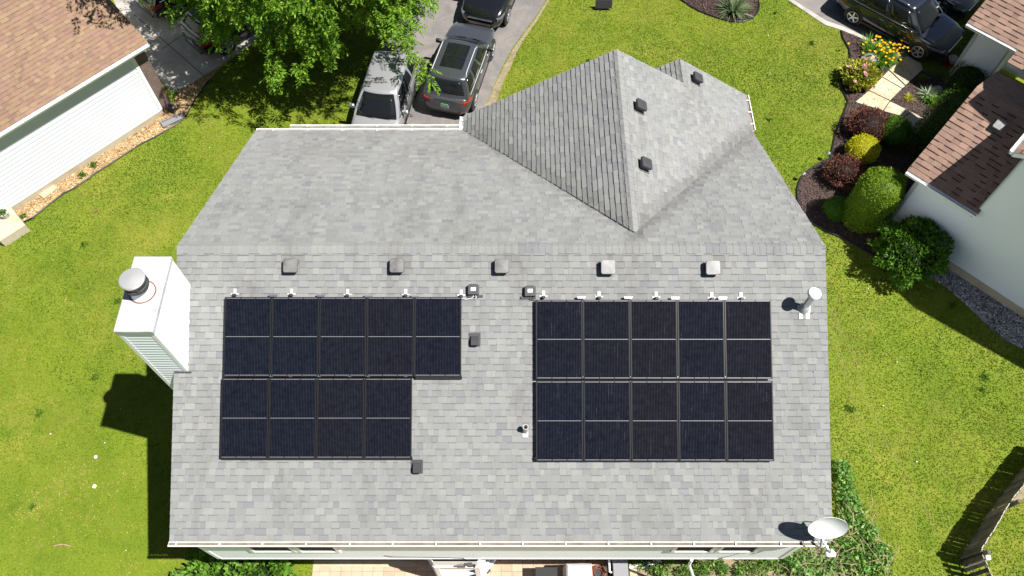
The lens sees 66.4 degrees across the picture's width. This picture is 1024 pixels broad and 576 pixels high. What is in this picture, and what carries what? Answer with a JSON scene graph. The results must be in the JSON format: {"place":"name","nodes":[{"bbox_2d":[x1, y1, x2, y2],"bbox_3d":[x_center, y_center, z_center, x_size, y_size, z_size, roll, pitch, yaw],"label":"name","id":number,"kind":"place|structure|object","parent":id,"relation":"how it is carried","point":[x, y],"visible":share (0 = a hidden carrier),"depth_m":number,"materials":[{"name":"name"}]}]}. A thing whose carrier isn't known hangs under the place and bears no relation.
{"place":"outdoors","nodes":[
{"label":"outdoors","id":0,"kind":"place"},
{"bbox_2d":[349,0,544,124],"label":"driveway","id":1,"kind":"structure","parent":0,"point":[507,37],"depth_m":32.19,"materials":[{"name":"concrete"}]},
{"bbox_2d":[348,51,418,124],"bbox_3d":[-4.841,-7.122,29.574,2.260,1.727,4.566,8,61,4],"label":"parked car","id":2,"kind":"object","parent":1,"relation":"on","point":[388,90],"visible":0.52,"depth_m":28.91,"materials":[{"name":"silver metal"}]},
{"bbox_2d":[423,22,495,114],"bbox_3d":[-2.022,-8.816,30.521,2.320,1.748,4.498,12,61,7],"label":"parked car","id":3,"kind":"object","parent":1,"relation":"on","point":[465,52],"visible":0.98,"depth_m":29.60,"materials":[{"name":"grey paint"}]},
{"bbox_2d":[461,0,514,27],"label":"parked car","id":4,"kind":"object","parent":1,"relation":"on","point":[490,13],"visible":1,"depth_m":31.92,"materials":[{"name":"black paint"}]},
{"bbox_2d":[312,559,611,575],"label":"patio","id":5,"kind":"structure","parent":0,"point":[512,567],"depth_m":22.00,"materials":[{"name":"beige concrete"}]},
{"bbox_2d":[313,560,424,566],"bbox_3d":[-4.000,7.770,22.059,3.200,0.001,0.180,0,60,0],"label":"patio border","id":6,"kind":"object","parent":5,"relation":"on","point":[394,563],"visible":1,"depth_m":22.06,"materials":[{"name":"beige concrete"}]},
{"bbox_2d":[535,567,557,575],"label":"side table","id":7,"kind":"object","parent":5,"relation":"on","point":[546,571],"visible":1,"depth_m":21.32,"materials":[{"name":"black metal"}]},
{"bbox_2d":[563,563,591,575],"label":"storage bin","id":8,"kind":"object","parent":5,"relation":"on","point":[577,569],"visible":1,"depth_m":20.90,"materials":[{"name":"white plastic"}]},
{"bbox_2d":[592,564,606,575],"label":"garden hose","id":9,"kind":"object","parent":5,"relation":"on","point":[595,567],"visible":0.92,"depth_m":21.56,"materials":[{"name":"brown rubber"}]},
{"bbox_2d":[595,566,607,575],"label":"storage bin","id":10,"kind":"object","parent":5,"relation":"on","point":[598,572],"visible":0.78,"depth_m":21.59,"materials":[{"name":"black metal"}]},
{"bbox_2d":[0,0,1023,575],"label":"lawn","id":11,"kind":"structure","parent":0,"point":[912,500],"depth_m":25.49,"materials":[{"name":"green plant"}]},
{"bbox_2d":[0,206,29,245],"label":"stoop","id":12,"kind":"object","parent":11,"relation":"on","point":[13,227],"visible":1,"depth_m":27.32,"materials":[{"name":"beige concrete"}]},
{"bbox_2d":[0,207,9,218],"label":"flower pot","id":13,"kind":"object","parent":12,"relation":"on","point":[4,213],"visible":1,"depth_m":27.28,"materials":[{"name":"grey"}]},
{"bbox_2d":[0,0,172,210],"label":"house","id":14,"kind":"structure","parent":11,"relation":"on","point":[81,85],"depth_m":27.02,"materials":[{"name":"plastic"}]},
{"bbox_2d":[15,52,240,220],"bbox_3d":[-14.111,-5.919,29.819,1.288,0.001,10.421,38,67,19],"label":"planting bed","id":15,"kind":"object","parent":11,"relation":"on","point":[123,142],"visible":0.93,"depth_m":29.46,"materials":[{"name":"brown wood"}]},
{"bbox_2d":[39,185,57,198],"bbox_3d":[-16.837,-3.516,28.413,0.300,0.080,0.620,33,66,17],"label":"stepping stone","id":16,"kind":"object","parent":15,"relation":"on","point":[47,192],"visible":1,"depth_m":28.36,"materials":[{"name":"beige stone"}]},
{"bbox_2d":[24,80,209,222],"bbox_3d":[-14.384,-5.108,29.332,0.815,0.048,8.629,34,66,18],"label":"bed edging","id":17,"kind":"object","parent":15,"relation":"on","point":[42,209],"visible":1,"depth_m":29.11,"materials":[{"name":"black metal"}]},
{"bbox_2d":[160,112,184,127],"bbox_3d":[-13.031,-6.440,30.040,0.850,0.090,0.310,-31,65,-16],"label":"splash block","id":18,"kind":"object","parent":15,"relation":"on","point":[169,121],"depth_m":30.03,"materials":[{"name":"grey concrete"}]},
{"bbox_2d":[168,104,179,112],"bbox_3d":[-13.054,-7.011,30.214,0.463,0.410,0.277,-27,64,-14],"label":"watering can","id":19,"kind":"object","parent":15,"relation":"on","point":[172,108],"visible":1,"depth_m":30.15,"materials":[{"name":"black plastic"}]},
{"bbox_2d":[114,0,279,91],"bbox_3d":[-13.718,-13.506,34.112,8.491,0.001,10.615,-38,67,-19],"label":"concrete apron","id":20,"kind":"object","parent":11,"relation":"on","point":[173,68],"visible":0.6,"depth_m":31.93,"materials":[{"name":"grey concrete"}]},
{"bbox_2d":[135,0,192,18],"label":"parked car","id":21,"kind":"object","parent":20,"relation":"on","point":[157,9],"visible":0.63,"depth_m":32.14,"materials":[{"name":"black paint"}]},
{"bbox_2d":[179,0,284,55],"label":"parked car","id":22,"kind":"object","parent":20,"relation":"on","point":[190,32],"visible":0.38,"depth_m":31.18,"materials":[{"name":"black paint"}]},
{"bbox_2d":[170,550,298,575],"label":"bush","id":23,"kind":"object","parent":11,"relation":"on","point":[200,565],"visible":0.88,"depth_m":21.09,"materials":[{"name":"green plant"}]},
{"bbox_2d":[148,0,441,95],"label":"tree","id":24,"kind":"object","parent":11,"relation":"on","point":[322,30],"visible":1,"depth_m":27.57,"materials":[{"name":"green plant"}]},
{"bbox_2d":[113,49,832,575],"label":"house","id":25,"kind":"structure","parent":11,"relation":"on","point":[551,189],"depth_m":17.48,"materials":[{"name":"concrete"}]},
{"bbox_2d":[245,547,297,552],"bbox_3d":[-5.611,5.963,18.022,1.090,1.150,0.050,0,60,0],"label":"window","id":26,"kind":"structure","parent":25,"relation":"in","point":[253,549],"depth_m":18.31,"materials":[{"name":"white"}]},
{"bbox_2d":[283,258,299,274],"bbox_3d":[-4.915,-0.479,17.393,0.330,0.177,0.348,0,87,0],"label":"roof vent","id":27,"kind":"object","parent":25,"relation":"on","point":[290,266],"visible":1,"depth_m":17.32,"materials":[{"name":"metal"}]},
{"bbox_2d":[293,547,341,552],"bbox_3d":[-4.537,5.963,18.022,1.014,1.150,0.050,0,60,0],"label":"window","id":28,"kind":"structure","parent":25,"relation":"in","point":[300,549],"depth_m":18.31,"materials":[{"name":"white"}]},
{"bbox_2d":[222,288,465,459],"bbox_3d":[-3.693,1.897,17.318,5.315,1.685,3.415,0,60,0],"label":"mounting rack","id":29,"kind":"object","parent":25,"relation":"attached to","point":[291,294],"visible":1,"depth_m":17.22,"materials":[{"name":"metal"}]},
{"bbox_2d":[220,378,268,457],"bbox_3d":[-5.865,2.853,17.166,1.034,0.037,1.748,0,87,0],"label":"solar panel","id":30,"kind":"object","parent":29,"relation":"on","point":[244,416],"visible":1,"depth_m":17.15,"materials":[{"name":"grey"}]},
{"bbox_2d":[223,297,271,375],"bbox_3d":[-5.835,1.073,17.275,1.034,0.038,1.748,0,86,0],"label":"solar panel","id":31,"kind":"object","parent":29,"relation":"attached to","point":[247,333],"visible":1,"depth_m":17.26,"materials":[{"name":"grey"}]},
{"bbox_2d":[268,378,316,457],"bbox_3d":[-4.815,2.853,17.166,1.034,0.037,1.748,0,87,0],"label":"solar panel","id":32,"kind":"object","parent":29,"relation":"on","point":[292,418],"visible":1,"depth_m":17.15,"materials":[{"name":"grey"}]},
{"bbox_2d":[271,297,318,375],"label":"solar panel","id":33,"kind":"object","parent":29,"relation":"attached to","point":[295,339],"visible":1,"depth_m":17.26,"materials":[{"name":"grey"}]},
{"bbox_2d":[316,378,364,457],"bbox_3d":[-3.765,2.853,17.166,1.034,0.037,1.748,0,87,0],"label":"solar panel","id":34,"kind":"object","parent":29,"relation":"on","point":[340,420],"visible":1,"depth_m":17.15,"materials":[{"name":"grey"}]},
{"bbox_2d":[319,297,366,375],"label":"solar panel","id":35,"kind":"object","parent":29,"relation":"attached to","point":[342,334],"visible":1,"depth_m":17.26,"materials":[{"name":"grey"}]},
{"bbox_2d":[364,378,411,457],"bbox_3d":[-2.715,2.853,17.166,1.034,0.037,1.748,0,87,0],"label":"solar panel","id":36,"kind":"object","parent":29,"relation":"on","point":[388,420],"visible":1,"depth_m":17.15,"materials":[{"name":"grey"}]},
{"bbox_2d":[366,297,413,375],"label":"solar panel","id":37,"kind":"object","parent":29,"relation":"attached to","point":[390,336],"visible":1,"depth_m":17.26,"materials":[{"name":"grey"}]},
{"bbox_2d":[414,297,461,375],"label":"solar panel","id":38,"kind":"object","parent":29,"relation":"on","point":[437,338],"visible":1,"depth_m":17.26,"materials":[{"name":"grey"}]},
{"bbox_2d":[390,258,404,274],"bbox_3d":[-2.553,-0.479,17.393,0.330,0.177,0.348,0,87,0],"label":"roof vent","id":39,"kind":"object","parent":25,"relation":"on","point":[397,266],"visible":1,"depth_m":17.32,"materials":[{"name":"metal"}]},
{"bbox_2d":[411,460,422,473],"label":"exhaust vent","id":40,"kind":"object","parent":25,"relation":"on","point":[416,466],"visible":1,"depth_m":17.17,"materials":[{"name":"grey plastic"}]},
{"bbox_2d":[427,559,496,575],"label":"bay window","id":41,"kind":"structure","parent":25,"relation":"in","point":[441,568],"depth_m":20.50,"materials":[{"name":"white"}]},
{"bbox_2d":[462,284,482,299],"bbox_3d":[-0.888,0.083,17.390,0.481,0.108,0.346,0,87,0],"label":"junction box","id":42,"kind":"object","parent":25,"relation":"attached to","point":[473,290],"visible":1,"depth_m":17.34,"materials":[{"name":"grey plastic"}]},
{"bbox_2d":[469,333,480,345],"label":"exhaust vent","id":43,"kind":"object","parent":25,"relation":"on","point":[474,339],"visible":1,"depth_m":17.37,"materials":[{"name":"grey plastic"}]},
{"bbox_2d":[494,259,508,274],"bbox_3d":[-0.227,-0.468,17.392,0.330,0.177,0.348,0,87,0],"label":"roof vent","id":44,"kind":"object","parent":25,"relation":"on","point":[501,266],"visible":1,"depth_m":17.31,"materials":[{"name":"metal"}]},
{"bbox_2d":[522,424,527,436],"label":"plumbing vent","id":45,"kind":"object","parent":25,"relation":"attached to","point":[525,431],"visible":1,"depth_m":17.19,"materials":[{"name":"paint"}]},
{"bbox_2d":[521,285,535,300],"bbox_3d":[0.435,0.119,17.388,0.481,0.108,0.346,0,87,0],"label":"junction box","id":46,"kind":"object","parent":25,"relation":"attached to","point":[530,291],"visible":1,"depth_m":17.34,"materials":[{"name":"grey plastic"}]},
{"bbox_2d":[600,260,614,275],"bbox_3d":[2.129,-0.444,17.390,0.330,0.177,0.348,0,87,0],"label":"roof vent","id":47,"kind":"object","parent":25,"relation":"on","point":[607,267],"visible":1,"depth_m":17.31,"materials":[{"name":"metal"}]},
{"bbox_2d":[535,291,744,459],"bbox_3d":[3.111,1.929,17.316,5.218,1.672,3.388,0,60,0],"label":"mounting rack","id":48,"kind":"object","parent":25,"relation":"attached to","point":[655,296],"visible":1,"depth_m":17.36,"materials":[{"name":"metal"}]},
{"bbox_2d":[536,381,582,460],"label":"solar panel","id":49,"kind":"object","parent":48,"relation":"attached to","point":[559,420],"visible":1,"depth_m":17.15,"materials":[{"name":"grey"}]},
{"bbox_2d":[536,300,582,378],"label":"solar panel","id":50,"kind":"object","parent":48,"relation":"attached to","point":[559,343],"visible":1,"depth_m":17.25,"materials":[{"name":"grey"}]},
{"bbox_2d":[583,300,629,378],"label":"solar panel","id":51,"kind":"object","parent":48,"relation":"attached to","point":[606,339],"visible":1,"depth_m":17.25,"materials":[{"name":"grey"}]},
{"bbox_2d":[583,381,630,460],"bbox_3d":[2.085,2.912,17.163,1.028,0.037,1.748,0,87,0],"label":"solar panel","id":52,"kind":"object","parent":48,"relation":"attached to","point":[607,420],"visible":1,"depth_m":17.15,"materials":[{"name":"grey"}]},
{"bbox_2d":[630,300,677,378],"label":"solar panel","id":53,"kind":"object","parent":48,"relation":"attached to","point":[653,338],"visible":1,"depth_m":17.25,"materials":[{"name":"grey"}]},
{"bbox_2d":[631,381,678,460],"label":"solar panel","id":54,"kind":"object","parent":48,"relation":"attached to","point":[654,420],"visible":1,"depth_m":17.15,"materials":[{"name":"grey"}]},
{"bbox_2d":[677,300,724,378],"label":"solar panel","id":55,"kind":"object","parent":48,"relation":"attached to","point":[701,340],"visible":1,"depth_m":17.25,"materials":[{"name":"grey"}]},
{"bbox_2d":[678,381,726,460],"bbox_3d":[4.173,2.912,17.163,1.028,0.037,1.748,0,87,0],"label":"solar panel","id":56,"kind":"object","parent":48,"relation":"attached to","point":[702,418],"visible":1,"depth_m":17.15,"materials":[{"name":"grey"}]},
{"bbox_2d":[724,300,772,378],"bbox_3d":[5.217,1.132,17.271,1.028,0.038,1.748,0,86,0],"label":"solar panel","id":57,"kind":"object","parent":48,"relation":"attached to","point":[748,339],"visible":1,"depth_m":17.25,"materials":[{"name":"grey"}]},
{"bbox_2d":[726,381,773,460],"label":"solar panel","id":58,"kind":"object","parent":48,"relation":"attached to","point":[749,423],"visible":1,"depth_m":17.15,"materials":[{"name":"grey"}]},
{"bbox_2d":[633,98,646,114],"bbox_3d":[3.326,-4.690,20.171,0.348,0.177,0.330,17,56,-27],"label":"roof vent","id":59,"kind":"object","parent":25,"relation":"on","point":[640,106],"visible":1,"depth_m":20.10,"materials":[{"name":"metal"}]},
{"bbox_2d":[638,156,652,173],"bbox_3d":[3.289,-3.037,19.209,0.348,0.177,0.330,17,56,-27],"label":"roof vent","id":60,"kind":"object","parent":25,"relation":"on","point":[645,164],"visible":1,"depth_m":19.14,"materials":[{"name":"metal"}]},
{"bbox_2d":[669,547,716,552],"bbox_3d":[4.231,5.963,18.022,1.014,1.150,0.050,0,60,0],"label":"window","id":61,"kind":"structure","parent":25,"relation":"in","point":[675,549],"depth_m":18.31,"materials":[{"name":"white"}]},
{"bbox_2d":[691,71,703,86],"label":"roof vent","id":62,"kind":"object","parent":25,"relation":"on","point":[696,78],"visible":1,"depth_m":22.22,"materials":[{"name":"metal"}]},
{"bbox_2d":[704,261,719,276],"bbox_3d":[4.455,-0.432,17.390,0.330,0.177,0.348,0,87,0],"label":"roof vent","id":63,"kind":"object","parent":25,"relation":"on","point":[711,268],"visible":1,"depth_m":17.31,"materials":[{"name":"metal"}]},
{"bbox_2d":[714,547,762,552],"bbox_3d":[5.279,5.963,18.022,0.988,1.150,0.050,0,60,0],"label":"window","id":64,"kind":"structure","parent":25,"relation":"in","point":[721,549],"depth_m":18.31,"materials":[{"name":"white"}]},
{"bbox_2d":[798,287,821,318],"bbox_3d":[6.503,0.322,17.124,0.296,0.854,0.360,0,60,0],"label":"flue pipe","id":65,"kind":"object","parent":25,"relation":"on","point":[813,293],"visible":1,"depth_m":17.08,"materials":[{"name":"white metal"}]},
{"bbox_2d":[804,517,848,556],"bbox_3d":[6.575,5.323,16.690,0.779,1.402,0.656,23,63,12],"label":"satellite dish","id":66,"kind":"object","parent":25,"relation":"attached to","point":[822,529],"visible":1,"depth_m":16.52,"materials":[{"name":"paint"}]},
{"bbox_2d":[27,10,991,511],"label":"lawn weeds","id":67,"kind":"object","parent":11,"relation":"on","point":[95,376],"visible":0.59,"depth_m":24.83,"materials":[{"name":"green plant"}]},
{"bbox_2d":[483,0,548,107],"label":"dirt verge","id":68,"kind":"structure","parent":11,"relation":"on","point":[493,95],"depth_m":31.47,"materials":[{"name":"soil"}]},
{"bbox_2d":[595,0,611,8],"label":"yard sign","id":69,"kind":"object","parent":11,"relation":"on","point":[603,4],"visible":1,"depth_m":32.94,"materials":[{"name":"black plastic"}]},
{"bbox_2d":[611,559,628,575],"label":"storage box","id":70,"kind":"object","parent":11,"relation":"on","point":[619,567],"visible":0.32,"depth_m":21.41,"materials":[{"name":"grey plastic"}]},
{"bbox_2d":[683,0,758,19],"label":"bark mulch","id":71,"kind":"object","parent":11,"relation":"on","point":[709,6],"visible":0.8,"depth_m":33.18,"materials":[{"name":"brown wood"}]},
{"bbox_2d":[681,0,759,21],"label":"bed edging","id":72,"kind":"object","parent":71,"relation":"on","point":[723,18],"visible":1,"depth_m":32.92,"materials":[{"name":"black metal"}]},
{"bbox_2d":[714,0,756,23],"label":"yucca","id":73,"kind":"object","parent":71,"relation":"on","point":[735,6],"visible":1,"depth_m":32.85,"materials":[{"name":"green plant"}]},
{"bbox_2d":[796,30,875,255],"bbox_3d":[11.992,-5.821,29.735,3.107,0.061,11.388,3,61,2],"label":"bed edging","id":74,"kind":"object","parent":11,"relation":"on","point":[823,229],"visible":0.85,"depth_m":28.98,"materials":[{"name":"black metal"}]},
{"bbox_2d":[798,30,966,253],"bbox_3d":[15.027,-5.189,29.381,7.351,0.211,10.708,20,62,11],"label":"bark mulch","id":75,"kind":"object","parent":11,"relation":"on","point":[840,141],"visible":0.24,"depth_m":29.27,"materials":[{"name":"brown wood"}]},
{"bbox_2d":[821,195,846,221],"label":"shrub","id":76,"kind":"object","parent":75,"relation":"on","point":[833,207],"visible":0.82,"depth_m":27.39,"materials":[{"name":"green plant"}]},
{"bbox_2d":[821,153,864,189],"bbox_3d":[11.986,-4.258,28.333,1.577,1.050,1.478,0,60,0],"label":"shrub","id":77,"kind":"object","parent":75,"relation":"on","point":[842,170],"visible":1,"depth_m":28.11,"materials":[{"name":"brown plant"}]},
{"bbox_2d":[839,57,883,92],"bbox_3d":[13.718,-8.396,30.740,1.619,1.068,1.552,-12,61,-7],"label":"hydrangea","id":78,"kind":"object","parent":75,"relation":"on","point":[859,74],"visible":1,"depth_m":30.48,"materials":[{"name":"green plant"}]},
{"bbox_2d":[845,133,881,163],"bbox_3d":[12.923,-5.106,28.808,1.262,1.038,1.260,-34,66,-18],"label":"shrub","id":79,"kind":"object","parent":75,"relation":"on","point":[863,148],"visible":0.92,"depth_m":28.49,"materials":[{"name":"yellow plant"}]},
{"bbox_2d":[843,103,891,142],"bbox_3d":[13.374,-6.166,29.301,1.633,1.227,1.810,-31,65,-16],"label":"shrub","id":80,"kind":"object","parent":75,"relation":"on","point":[868,121],"visible":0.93,"depth_m":29.04,"materials":[{"name":"brown plant"}]},
{"bbox_2d":[861,53,879,65],"bbox_3d":[14.489,-9.178,31.569,0.774,0.496,0.619,0,60,0],"label":"rock","id":81,"kind":"object","parent":75,"relation":"on","point":[868,55],"visible":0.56,"depth_m":31.41,"materials":[{"name":"grey stone"}]},
{"bbox_2d":[842,166,907,233],"bbox_3d":[12.333,-2.983,26.658,1.747,2.724,1.599,0,60,0],"label":"shrub","id":82,"kind":"object","parent":75,"relation":"on","point":[875,199],"visible":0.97,"depth_m":26.05,"materials":[{"name":"green plant"}]},
{"bbox_2d":[848,33,910,69],"bbox_3d":[14.828,-9.637,31.535,1.999,0.660,2.166,-37,67,-19],"label":"day lily","id":83,"kind":"object","parent":75,"relation":"on","point":[886,53],"visible":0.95,"depth_m":31.48,"materials":[{"name":"yellow plant"}]},
{"bbox_2d":[855,56,924,132],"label":"garden walk","id":84,"kind":"structure","parent":75,"relation":"on","point":[869,96],"depth_m":30.86,"materials":[{"name":"beige concrete"}]},
{"bbox_2d":[880,114,913,145],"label":"shrub","id":85,"kind":"object","parent":75,"relation":"on","point":[899,129],"visible":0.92,"depth_m":28.88,"materials":[{"name":"green plant"}]},
{"bbox_2d":[867,214,954,290],"bbox_3d":[13.313,-1.220,26.134,2.770,2.053,2.727,36,67,19],"label":"shrub","id":86,"kind":"object","parent":75,"relation":"on","point":[908,252],"visible":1,"depth_m":25.65,"materials":[{"name":"green plant"}]},
{"bbox_2d":[917,86,940,102],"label":"variegated grass","id":87,"kind":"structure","parent":75,"relation":"on","point":[929,91],"depth_m":30.61,"materials":[{"name":"green plant"}]},
{"bbox_2d":[920,94,940,105],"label":"leafy plant","id":88,"kind":"object","parent":75,"relation":"on","point":[932,98],"visible":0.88,"depth_m":30.50,"materials":[{"name":"green plant"}]},
{"bbox_2d":[906,87,970,157],"bbox_3d":[15.431,-5.843,28.099,1.679,3.058,1.652,0,60,0],"label":"conifer","id":89,"kind":"object","parent":75,"relation":"on","point":[936,120],"visible":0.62,"depth_m":27.63,"materials":[{"name":"green plant"}]},
{"bbox_2d":[945,61,988,98],"bbox_3d":[17.684,-8.080,30.320,1.733,1.354,1.768,0,60,0],"label":"shrub","id":90,"kind":"object","parent":75,"relation":"on","point":[970,78],"visible":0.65,"depth_m":29.95,"materials":[{"name":"green plant"}]},
{"bbox_2d":[885,0,1023,318],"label":"house","id":91,"kind":"structure","parent":11,"relation":"on","point":[965,172],"depth_m":25.04,"materials":[{"name":"concrete"}]},
{"bbox_2d":[990,119,1006,133],"bbox_3d":[15.276,-5.083,24.539,0.330,0.177,0.348,40,94,20],"label":"roof vent","id":92,"kind":"object","parent":91,"relation":"on","point":[998,126],"visible":1,"depth_m":24.48,"materials":[{"name":"metal"}]},
{"bbox_2d":[927,271,1023,347],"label":"gravel strip","id":93,"kind":"object","parent":11,"relation":"on","point":[986,322],"visible":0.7,"depth_m":26.02,"materials":[{"name":"grey gravel"}]},
{"bbox_2d":[934,270,1023,348],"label":"gravel stones","id":94,"kind":"object","parent":93,"relation":"on","point":[991,303],"visible":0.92,"depth_m":26.05,"materials":[{"name":"grey gravel"}]},
{"bbox_2d":[961,554,991,575],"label":"fence","id":95,"kind":"object","parent":11,"relation":"on","point":[979,561],"visible":1,"depth_m":21.40,"materials":[{"name":"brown wood"}]},
{"bbox_2d":[959,467,1023,561],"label":"fence","id":96,"kind":"object","parent":11,"relation":"on","point":[982,535],"visible":0.99,"depth_m":22.04,"materials":[{"name":"brown wood"}]},
{"bbox_2d":[629,564,637,575],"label":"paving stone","id":97,"kind":"object","parent":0,"point":[632,571],"visible":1,"depth_m":21.91,"materials":[{"name":"beige stone"}]},
{"bbox_2d":[637,539,850,575],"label":"weedy soil","id":98,"kind":"structure","parent":0,"point":[681,562],"depth_m":22.03,"materials":[{"name":"brown soil"}]},
{"bbox_2d":[633,557,790,575],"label":"weeds","id":99,"kind":"object","parent":98,"relation":"on","point":[658,571],"visible":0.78,"depth_m":21.86,"materials":[{"name":"green plant"}]},
{"bbox_2d":[780,458,896,575],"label":"vine leaves","id":100,"kind":"object","parent":98,"relation":"on","point":[845,490],"visible":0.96,"depth_m":22.03,"materials":[{"name":"green plant"}]},
{"bbox_2d":[778,492,898,575],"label":"dry stems","id":101,"kind":"object","parent":98,"relation":"on","point":[851,548],"visible":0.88,"depth_m":21.87,"materials":[{"name":"brown plant"}]},
{"bbox_2d":[794,0,957,58],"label":"neighbour driveway","id":102,"kind":"structure","parent":0,"point":[830,11],"depth_m":32.88,"materials":[{"name":"concrete"}]},
{"bbox_2d":[789,0,869,40],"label":"driveway edging","id":103,"kind":"object","parent":102,"relation":"on","point":[820,19],"visible":0.89,"depth_m":32.75,"materials":[{"name":"concrete"}]},
{"bbox_2d":[836,0,963,60],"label":"parked car","id":104,"kind":"object","parent":102,"relation":"on","point":[923,29],"visible":1,"depth_m":31.25,"materials":[{"name":"black paint"}]},
{"bbox_2d":[936,0,978,17],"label":"parked car","id":105,"kind":"object","parent":102,"relation":"on","point":[959,8],"visible":0.56,"depth_m":32.19,"materials":[{"name":"black paint"}]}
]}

